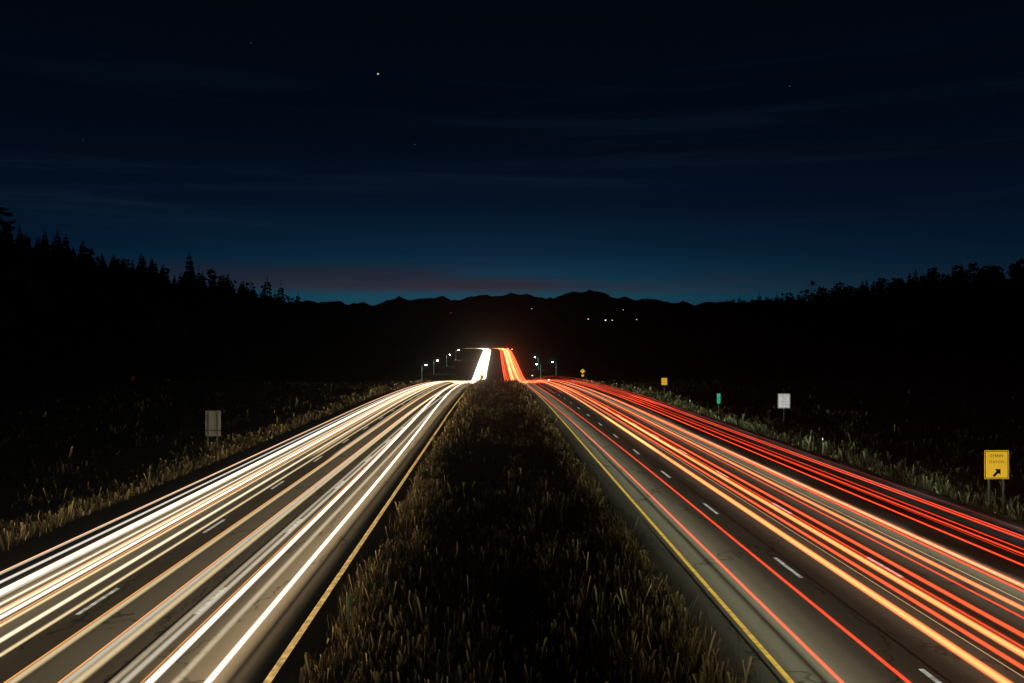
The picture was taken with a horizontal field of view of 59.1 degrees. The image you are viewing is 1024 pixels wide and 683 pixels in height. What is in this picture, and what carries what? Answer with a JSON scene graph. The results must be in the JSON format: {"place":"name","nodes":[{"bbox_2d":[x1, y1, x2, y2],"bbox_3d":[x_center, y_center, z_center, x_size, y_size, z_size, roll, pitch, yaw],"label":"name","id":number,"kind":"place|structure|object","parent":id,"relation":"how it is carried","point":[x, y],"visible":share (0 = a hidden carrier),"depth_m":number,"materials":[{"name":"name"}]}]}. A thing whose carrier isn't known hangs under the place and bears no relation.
{"place":"outdoors","nodes":[
{"label":"outdoors","id":0,"kind":"place"},
{"bbox_2d":[0,243,1023,682],"bbox_3d":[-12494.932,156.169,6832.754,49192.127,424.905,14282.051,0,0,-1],"label":"ground","id":1,"kind":"structure","parent":0,"point":[570,363],"depth_m":184.09,"materials":[{"name":"black plant"}]},
{"bbox_2d":[0,207,421,396],"bbox_3d":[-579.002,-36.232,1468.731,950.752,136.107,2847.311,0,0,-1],"label":"hill conifers","id":2,"kind":"object","parent":1,"relation":"on","point":[35,357],"visible":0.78,"depth_m":394.07,"materials":[{"name":"black plant"}]},
{"bbox_2d":[205,411,220,451],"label":"sign","id":3,"kind":"object","parent":1,"relation":"on","point":[212,420],"visible":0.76,"depth_m":70.06,"materials":[{"name":"white"}]},
{"bbox_2d":[0,374,440,550],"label":"verge grass","id":4,"kind":"structure","parent":1,"relation":"on","point":[54,498],"depth_m":79.22,"materials":[{"name":"plant"}]},
{"bbox_2d":[0,349,491,682],"bbox_3d":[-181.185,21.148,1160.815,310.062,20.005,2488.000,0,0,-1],"label":"left roadway","id":5,"kind":"structure","parent":1,"relation":"on","point":[245,625],"depth_m":35.09,"materials":[{"name":"grey asphalt"}]},
{"bbox_2d":[0,387,418,589],"bbox_3d":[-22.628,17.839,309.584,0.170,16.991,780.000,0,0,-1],"label":"trail","id":6,"kind":"object","parent":5,"relation":"on","point":[150,514],"visible":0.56,"depth_m":43.17,"materials":[{"name":"black"}]},
{"bbox_2d":[0,385,440,657],"bbox_3d":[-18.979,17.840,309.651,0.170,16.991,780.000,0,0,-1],"label":"road tar seam","id":7,"kind":"object","parent":5,"relation":"on","point":[163,554],"visible":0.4,"depth_m":34.06,"materials":[{"name":"black asphalt"}]},
{"bbox_2d":[0,350,483,594],"bbox_3d":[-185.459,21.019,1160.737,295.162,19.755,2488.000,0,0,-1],"label":"outer edge marking","id":8,"kind":"object","parent":5,"relation":"on","point":[161,512],"visible":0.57,"depth_m":42.32,"materials":[{"name":"white paint"}]},
{"bbox_2d":[105,390,446,682],"bbox_3d":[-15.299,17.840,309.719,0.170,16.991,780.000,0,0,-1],"label":"road tar seam","id":9,"kind":"object","parent":5,"relation":"on","point":[131,660],"visible":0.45,"depth_m":31.32,"materials":[{"name":"black asphalt"}]},
{"bbox_2d":[75,349,487,614],"bbox_3d":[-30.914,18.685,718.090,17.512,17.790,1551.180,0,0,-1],"label":"lane dashes","id":10,"kind":"object","parent":5,"relation":"on","point":[208,602],"visible":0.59,"depth_m":30.80,"materials":[{"name":"white paint"}]},
{"bbox_2d":[263,356,490,682],"bbox_3d":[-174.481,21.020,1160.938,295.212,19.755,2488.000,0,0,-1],"label":"road edge line","id":11,"kind":"object","parent":5,"relation":"on","point":[286,653],"visible":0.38,"depth_m":31.31,"materials":[{"name":"yellow paint"}]},
{"bbox_2d":[352,309,695,342],"bbox_3d":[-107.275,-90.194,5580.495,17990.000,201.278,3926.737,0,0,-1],"label":"hills","id":12,"kind":"structure","parent":1,"relation":"on","point":[492,326],"depth_m":4593.45,"materials":[{"name":"grey"}]},
{"bbox_2d":[292,378,762,682],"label":"median grass","id":13,"kind":"structure","parent":1,"relation":"on","point":[424,622],"depth_m":30.76,"materials":[{"name":"plant"}]},
{"bbox_2d":[347,381,822,635],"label":"delineator posts","id":14,"kind":"object","parent":1,"relation":"on","point":[348,598],"visible":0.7,"depth_m":26.38,"materials":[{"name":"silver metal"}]},
{"bbox_2d":[661,378,666,392],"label":"yellow road sign","id":15,"kind":"object","parent":1,"relation":"on","point":[664,381],"visible":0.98,"depth_m":144.45,"materials":[{"name":"orange"}]},
{"bbox_2d":[400,258,1023,386],"bbox_3d":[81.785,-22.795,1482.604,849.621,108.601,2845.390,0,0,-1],"label":"hill pines","id":16,"kind":"object","parent":1,"relation":"on","point":[965,353],"visible":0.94,"depth_m":558.78,"materials":[{"name":"black plant"}]},
{"bbox_2d":[717,394,719,410],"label":"green road sign","id":17,"kind":"object","parent":1,"relation":"on","point":[718,398],"visible":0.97,"depth_m":106.44,"materials":[{"name":"green metal"}]},
{"bbox_2d":[497,349,1023,682],"bbox_3d":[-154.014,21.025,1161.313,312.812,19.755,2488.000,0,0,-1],"label":"right roadway","id":18,"kind":"structure","parent":1,"relation":"on","point":[805,629],"depth_m":33.99,"materials":[{"name":"grey asphalt"}]},
{"bbox_2d":[504,375,782,682],"bbox_3d":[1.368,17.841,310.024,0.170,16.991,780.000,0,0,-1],"label":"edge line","id":19,"kind":"object","parent":18,"relation":"on","point":[752,648],"visible":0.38,"depth_m":31.32,"materials":[{"name":"yellow"}]},
{"bbox_2d":[502,360,794,682],"bbox_3d":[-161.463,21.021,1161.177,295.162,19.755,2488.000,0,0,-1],"label":"road edge line","id":20,"kind":"object","parent":18,"relation":"on","point":[756,642],"visible":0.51,"depth_m":31.44,"materials":[{"name":"yellow paint"}]},
{"bbox_2d":[506,362,941,682],"bbox_3d":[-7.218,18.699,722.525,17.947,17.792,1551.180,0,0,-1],"label":"lane dashes","id":21,"kind":"object","parent":18,"relation":"on","point":[929,675],"visible":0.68,"depth_m":34.60,"materials":[{"name":"white paint"}]},
{"bbox_2d":[544,386,951,682],"bbox_3d":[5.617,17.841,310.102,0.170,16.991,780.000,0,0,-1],"label":"road tar seam","id":22,"kind":"object","parent":18,"relation":"on","point":[804,573],"visible":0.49,"depth_m":31.58,"materials":[{"name":"black asphalt"}]},
{"bbox_2d":[512,351,1023,586],"bbox_3d":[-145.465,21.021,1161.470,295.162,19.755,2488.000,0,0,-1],"label":"edge marking","id":23,"kind":"object","parent":18,"relation":"on","point":[853,507],"visible":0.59,"depth_m":44.04,"materials":[{"name":"white paint"}]},
{"bbox_2d":[515,377,1023,641],"bbox_3d":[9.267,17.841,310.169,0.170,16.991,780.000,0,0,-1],"label":"road tar seam","id":24,"kind":"object","parent":18,"relation":"on","point":[850,544],"visible":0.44,"depth_m":35.91,"materials":[{"name":"black asphalt"}]},
{"bbox_2d":[508,349,1023,580],"bbox_3d":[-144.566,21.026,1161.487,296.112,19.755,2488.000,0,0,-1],"label":"road shoulder","id":25,"kind":"object","parent":1,"relation":"on","point":[992,540],"visible":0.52,"depth_m":50.51},
{"bbox_2d":[778,394,789,424],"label":"white road sign","id":26,"kind":"object","parent":1,"relation":"on","point":[783,401],"visible":0.99,"depth_m":90.49,"materials":[{"name":"white metal"}]},
{"bbox_2d":[560,378,1023,520],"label":"grassy roadside","id":27,"kind":"structure","parent":1,"relation":"on","point":[752,414],"depth_m":88.46,"materials":[{"name":"plant"}]},
{"bbox_2d":[984,450,1008,505],"bbox_3d":[25.724,7.401,47.991,1.300,3.248,0.087,0,0,-1],"label":"chain station sign","id":28,"kind":"object","parent":1,"relation":"on","point":[996,464],"visible":0.96,"depth_m":47.95,"materials":[{"name":"yellow metal"}]},
{"bbox_2d":[0,0,1023,305],"label":"sky","id":29,"kind":"structure","parent":0,"point":[663,150],"materials":[{"name":"blue"}]},
{"bbox_2d":[287,290,794,321],"bbox_3d":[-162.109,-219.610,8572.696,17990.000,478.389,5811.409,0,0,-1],"label":"mountain range","id":30,"kind":"structure","parent":0,"point":[443,306],"depth_m":7413.55,"materials":[{"name":"grey stone"}]}
]}

